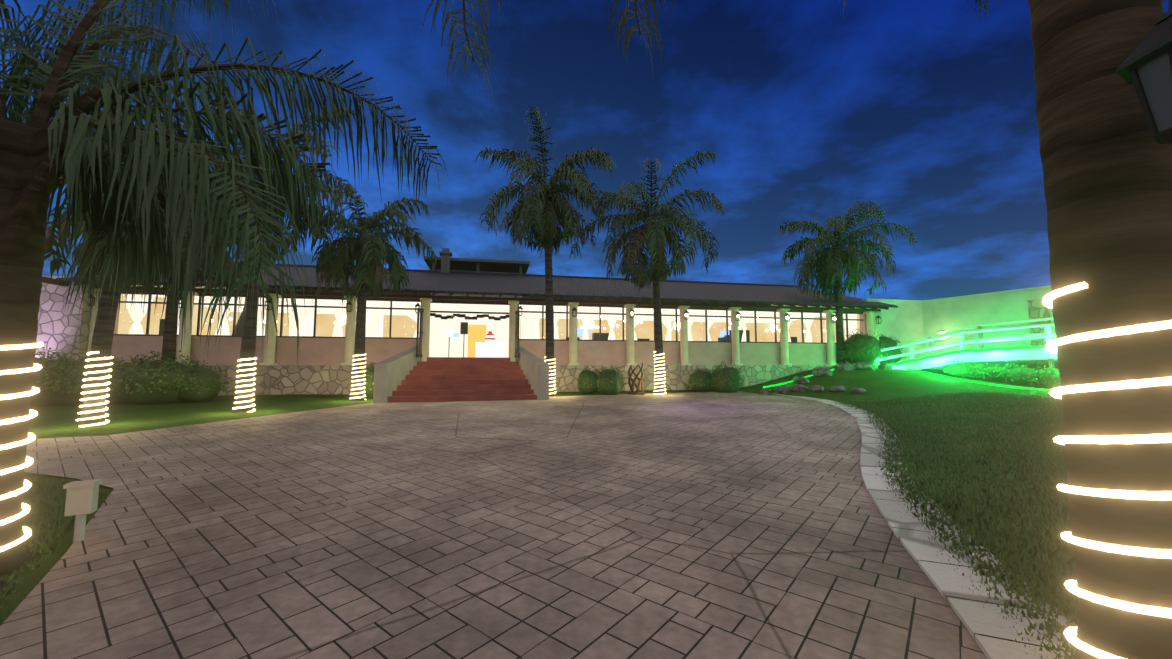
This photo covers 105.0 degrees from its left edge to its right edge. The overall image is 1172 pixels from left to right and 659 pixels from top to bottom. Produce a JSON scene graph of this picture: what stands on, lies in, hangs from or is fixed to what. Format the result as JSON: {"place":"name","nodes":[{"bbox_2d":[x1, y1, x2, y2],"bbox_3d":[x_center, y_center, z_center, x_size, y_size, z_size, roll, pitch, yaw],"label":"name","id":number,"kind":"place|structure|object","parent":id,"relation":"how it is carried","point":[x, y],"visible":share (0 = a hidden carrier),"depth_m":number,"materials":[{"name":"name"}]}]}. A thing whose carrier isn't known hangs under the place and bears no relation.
{"place":"outdoors","nodes":[
{"label":"outdoors","id":0,"kind":"place"},
{"bbox_2d":[35,275,94,361],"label":"stone wing wall","id":1,"kind":"structure","parent":0,"point":[59,331],"depth_m":14.36,"materials":[{"name":"beige stone"}]},
{"bbox_2d":[42,276,68,285],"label":"building wing beams","id":2,"kind":"structure","parent":1,"relation":"on","point":[47,280],"depth_m":13.97,"materials":[{"name":"brown wood"}]},
{"bbox_2d":[445,328,503,356],"bbox_3d":[-5.006,0.670,20.668,2.342,1.345,2.154,0,-5,1],"label":"reception desk","id":3,"kind":"object","parent":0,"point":[489,348],"visible":0.94,"depth_m":20.87,"materials":[{"name":"white"}]},
{"bbox_2d":[485,331,494,339],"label":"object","id":4,"kind":"object","parent":3,"relation":"on","point":[489,332],"visible":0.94,"depth_m":21.14,"materials":[{"name":"red food"}]},
{"bbox_2d":[423,256,529,297],"bbox_3d":[-5.960,-2.474,24.893,5.959,2.190,4.235,0,-5,1],"label":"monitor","id":5,"kind":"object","parent":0,"point":[487,265],"depth_m":24.02,"materials":[{"name":"black"}]},
{"bbox_2d":[118,294,859,357],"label":"interior wall","id":6,"kind":"structure","parent":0,"point":[403,325],"depth_m":22.88,"materials":[{"name":"white paint"}]},
{"bbox_2d":[0,391,986,658],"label":"plaza paving","id":7,"kind":"structure","parent":0,"point":[706,525],"depth_m":3.57,"materials":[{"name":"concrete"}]},
{"bbox_2d":[63,479,102,542],"bbox_3d":[-4.048,1.500,3.603,0.180,0.545,0.130,2,-5,-27],"label":"garden light","id":8,"kind":"object","parent":7,"relation":"on","point":[81,500],"visible":0.83,"depth_m":3.58,"materials":[{"name":"beige plastic"}]},
{"bbox_2d":[388,357,536,402],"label":"entrance stairs","id":9,"kind":"structure","parent":7,"relation":"on","point":[439,379],"depth_m":15.55,"materials":[{"name":"red tile"}]},
{"bbox_2d":[628,363,644,394],"bbox_3d":[1.917,1.880,17.138,0.626,1.231,0.476,0,-5,1],"label":"driftwood sculpture","id":10,"kind":"object","parent":7,"relation":"on","point":[638,391],"visible":1,"depth_m":17.02,"materials":[{"name":"brown wood"}]},
{"bbox_2d":[132,285,855,307],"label":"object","id":11,"kind":"structure","parent":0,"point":[771,304],"depth_m":23.36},
{"bbox_2d":[159,308,796,356],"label":"dark hall furnishings","id":12,"kind":"object","parent":11,"relation":"in","point":[463,329],"visible":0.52,"depth_m":18.31,"materials":[{"name":"grey"}]},
{"bbox_2d":[264,315,779,331],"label":"chandeliers","id":13,"kind":"object","parent":11,"relation":"attached to","point":[589,325],"visible":0.5,"depth_m":21.21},
{"bbox_2d":[453,328,728,336],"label":"hall tv screens","id":14,"kind":"object","parent":11,"relation":"attached to","point":[580,331],"visible":0.46,"depth_m":25.14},
{"bbox_2d":[212,309,835,331],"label":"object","id":15,"kind":"object","parent":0,"point":[787,317],"visible":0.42,"depth_m":20.45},
{"bbox_2d":[190,365,878,395],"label":"stone base wall","id":16,"kind":"structure","parent":0,"point":[299,379],"depth_m":16.20,"materials":[{"name":"beige stone"}]},
{"bbox_2d":[87,288,880,364],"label":"building columns","id":17,"kind":"structure","parent":16,"relation":"on","point":[350,330],"depth_m":17.93,"materials":[{"name":"paint"}]},
{"bbox_2d":[75,282,888,312],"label":"building eave beam","id":18,"kind":"structure","parent":17,"relation":"on","point":[607,302],"depth_m":18.12,"materials":[{"name":"brown wood"}]},
{"bbox_2d":[56,263,897,307],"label":"building roof","id":19,"kind":"structure","parent":18,"relation":"on","point":[425,282],"depth_m":20.28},
{"bbox_2d":[439,248,451,272],"bbox_3d":[-7.197,-3.179,23.049,0.720,1.900,0.720,0,-5,1],"label":"chimney","id":20,"kind":"object","parent":19,"relation":"on","point":[445,254],"visible":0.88,"depth_m":22.86,"materials":[{"name":"grey concrete"}]},
{"bbox_2d":[88,294,881,323],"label":"building sconces","id":21,"kind":"object","parent":17,"relation":"attached to","point":[632,310],"visible":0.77,"depth_m":18.13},
{"bbox_2d":[111,304,866,364],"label":"building wall","id":22,"kind":"structure","parent":16,"relation":"on","point":[320,351],"depth_m":18.01,"materials":[{"name":"paint"}]},
{"bbox_2d":[114,292,863,357],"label":"building window frames","id":23,"kind":"structure","parent":22,"relation":"in","point":[419,332],"depth_m":17.61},
{"bbox_2d":[126,295,856,342],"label":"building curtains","id":24,"kind":"object","parent":23,"relation":"hanging from","point":[529,324],"visible":0.48,"depth_m":17.70,"materials":[{"name":"beige fabric"}]},
{"bbox_2d":[0,367,1077,658],"bbox_3d":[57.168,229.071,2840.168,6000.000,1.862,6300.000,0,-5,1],"label":"lawn","id":25,"kind":"structure","parent":0,"point":[54,421],"depth_m":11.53,"materials":[{"name":"green plant"}]},
{"bbox_2d":[30,347,232,406],"bbox_3d":[-13.743,1.362,12.627,6.033,1.705,2.402,1,-5,-9],"label":"hedge","id":26,"kind":"object","parent":25,"relation":"on","point":[57,381],"visible":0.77,"depth_m":12.53,"materials":[{"name":"green plant"}]},
{"bbox_2d":[8,111,260,425],"bbox_3d":[-9.639,-1.351,9.614,5.190,6.785,4.579,0,-5,1],"label":"palm","id":27,"kind":"object","parent":25,"relation":"on","point":[56,264],"depth_m":9.36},
{"bbox_2d":[76,351,113,426],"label":"string lights","id":28,"kind":"object","parent":27,"relation":"attached to","point":[96,391],"visible":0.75,"depth_m":9.27},
{"bbox_2d":[78,166,283,359],"bbox_3d":[-12.728,-1.572,13.642,5.253,7.541,4.851,0,-5,1],"label":"palm","id":29,"kind":"object","parent":25,"relation":"on","point":[169,338],"depth_m":13.38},
{"bbox_2d":[0,0,447,573],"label":"palm tree","id":30,"kind":"object","parent":25,"relation":"on","point":[57,82],"depth_m":3.62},
{"bbox_2d":[0,342,43,551],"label":"string lights","id":31,"kind":"object","parent":30,"relation":"attached to","point":[27,531],"visible":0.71,"depth_m":3.14},
{"bbox_2d":[161,82,356,412],"bbox_3d":[-8.949,-1.992,11.875,5.923,8.336,5.187,0,-5,1],"label":"palm","id":32,"kind":"object","parent":25,"relation":"on","point":[323,235],"depth_m":11.77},
{"bbox_2d":[233,357,256,411],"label":"string lights","id":33,"kind":"object","parent":32,"relation":"attached to","point":[253,384],"visible":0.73,"depth_m":11.53},
{"bbox_2d":[289,182,437,400],"bbox_3d":[-7.294,-1.068,14.778,4.616,6.833,4.774,0,-5,1],"label":"palm tree","id":34,"kind":"object","parent":25,"relation":"on","point":[376,251],"depth_m":14.54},
{"bbox_2d":[350,354,365,399],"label":"string lights","id":35,"kind":"object","parent":34,"relation":"attached to","point":[364,387],"visible":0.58,"depth_m":14.49},
{"bbox_2d":[364,361,375,397],"bbox_3d":[-7.301,1.767,15.578,1.298,1.350,1.318,0,-5,1],"label":"bush left of stairs","id":36,"kind":"object","parent":25,"relation":"on","point":[369,380],"visible":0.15,"depth_m":15.19,"materials":[{"name":"green plant"}]},
{"bbox_2d":[373,346,548,402],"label":"entrance cheek walls","id":37,"kind":"structure","parent":25,"relation":"on","point":[391,373],"depth_m":14.97,"materials":[{"name":"beige paint"}]},
{"bbox_2d":[475,106,615,396],"bbox_3d":[-1.558,-2.561,16.887,5.356,10.075,5.683,0,-5,1],"label":"palm right of stairs","id":38,"kind":"object","parent":25,"relation":"on","point":[532,204],"depth_m":16.47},
{"bbox_2d":[544,356,555,393],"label":"string lights","id":39,"kind":"object","parent":38,"relation":"attached to","point":[551,374],"visible":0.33,"depth_m":16.36},
{"bbox_2d":[577,366,625,394],"bbox_3d":[0.543,1.950,17.117,1.914,1.173,1.172,-2,-5,21],"label":"bush","id":40,"kind":"object","parent":25,"relation":"on","point":[606,381],"visible":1,"depth_m":16.85,"materials":[{"name":"green plant"}]},
{"bbox_2d":[570,150,724,393],"bbox_3d":[2.483,-2.158,17.363,6.327,9.412,6.673,0,-5,1],"label":"palm","id":41,"kind":"object","parent":25,"relation":"on","point":[633,247],"depth_m":17.14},
{"bbox_2d":[654,351,665,394],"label":"string lights","id":42,"kind":"object","parent":41,"relation":"attached to","point":[659,372],"visible":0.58,"depth_m":17.07},
{"bbox_2d":[688,361,744,392],"bbox_3d":[5.258,1.948,18.260,2.233,1.343,1.464,0,-5,1],"label":"bush","id":43,"kind":"object","parent":25,"relation":"on","point":[725,379],"visible":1,"depth_m":17.92,"materials":[{"name":"green plant"}]},
{"bbox_2d":[420,0,1171,658],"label":"palm tree","id":44,"kind":"object","parent":25,"relation":"on","point":[1106,159],"depth_m":1.87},
{"bbox_2d":[1042,282,1171,658],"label":"light","id":45,"kind":"object","parent":44,"relation":"attached to","point":[1070,633],"visible":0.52,"depth_m":1.82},
{"bbox_2d":[759,384,866,393],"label":"rocks","id":46,"kind":"object","parent":25,"relation":"on","point":[783,389],"visible":0.75,"depth_m":16.61,"materials":[{"name":"stone"}]},
{"bbox_2d":[763,366,876,387],"bbox_3d":[10.413,1.998,19.242,6.558,0.906,0.478,2,-5,-19],"label":"green rope","id":47,"kind":"object","parent":25,"relation":"on","point":[791,381],"visible":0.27,"depth_m":18.38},
{"bbox_2d":[792,362,892,383],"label":"rocks","id":48,"kind":"object","parent":25,"relation":"on","point":[826,371],"visible":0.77,"depth_m":18.75,"materials":[{"name":"grey stone"}]},
{"bbox_2d":[776,200,917,363],"bbox_3d":[11.626,-1.947,20.590,5.151,7.417,5.862,0,-5,1],"label":"palm","id":49,"kind":"object","parent":25,"relation":"on","point":[853,266],"depth_m":20.22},
{"bbox_2d":[842,328,906,363],"bbox_3d":[13.098,0.925,20.639,3.640,1.988,1.869,3,-6,-33],"label":"bush","id":50,"kind":"object","parent":25,"relation":"on","point":[857,346],"visible":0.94,"depth_m":19.86,"materials":[{"name":"green plant"}]},
{"bbox_2d":[772,393,1076,658],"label":"kerb border","id":51,"kind":"object","parent":25,"relation":"on","point":[949,580],"visible":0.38,"depth_m":3.00,"materials":[{"name":"stone"}]},
{"bbox_2d":[861,285,1057,365],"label":"boundary wall","id":52,"kind":"structure","parent":25,"relation":"on","point":[906,320],"depth_m":20.82,"materials":[{"name":"paint"}]},
{"bbox_2d":[1027,299,1051,364],"bbox_3d":[18.347,0.685,18.085,0.560,3.800,0.649,0,-5,1],"label":"boundary wall pilaster","id":53,"kind":"object","parent":52,"relation":"attached to","point":[1037,308],"visible":0.21,"depth_m":18.09,"materials":[{"name":"beige paint"}]},
{"bbox_2d":[879,317,1057,370],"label":"white bridge rails","id":54,"kind":"object","parent":25,"relation":"on","point":[1029,354],"visible":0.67,"depth_m":16.95,"materials":[{"name":"white wood"}]},
{"bbox_2d":[928,326,983,355],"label":"pink bridge posts","id":55,"kind":"object","parent":54,"relation":"attached to","point":[980,336],"visible":0.08,"depth_m":17.91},
{"bbox_2d":[876,345,1045,367],"bbox_3d":[15.429,0.947,14.907,5.589,0.892,10.945,0,-5,1],"label":"green bridge rope light","id":56,"kind":"object","parent":54,"relation":"attached to","point":[978,350],"visible":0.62,"depth_m":16.89,"materials":[{"name":"green plastic"}]},
{"bbox_2d":[907,369,1051,390],"bbox_3d":[15.191,1.659,15.222,2.015,0.874,11.054,2,-5,-28],"label":"green rope","id":57,"kind":"object","parent":25,"relation":"on","point":[982,382],"visible":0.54,"depth_m":15.78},
{"bbox_2d":[942,358,1060,387],"bbox_3d":[16.042,1.488,15.091,1.913,1.570,6.876,2,-5,-26],"label":"hedge","id":58,"kind":"object","parent":25,"relation":"on","point":[1029,373],"visible":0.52,"depth_m":15.96,"materials":[{"name":"green plant"}]},
{"bbox_2d":[1117,0,1171,145],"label":"lantern","id":59,"kind":"object","parent":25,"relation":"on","point":[1145,67],"visible":1,"depth_m":1.61,"materials":[{"name":"black metal"}]},
{"bbox_2d":[0,0,1168,299],"label":"sky","id":60,"kind":"structure","parent":0,"point":[923,110],"materials":[{"name":"blue"}]},
{"bbox_2d":[929,359,1054,388],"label":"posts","id":61,"kind":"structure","parent":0,"point":[1051,362],"depth_m":14.97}
]}

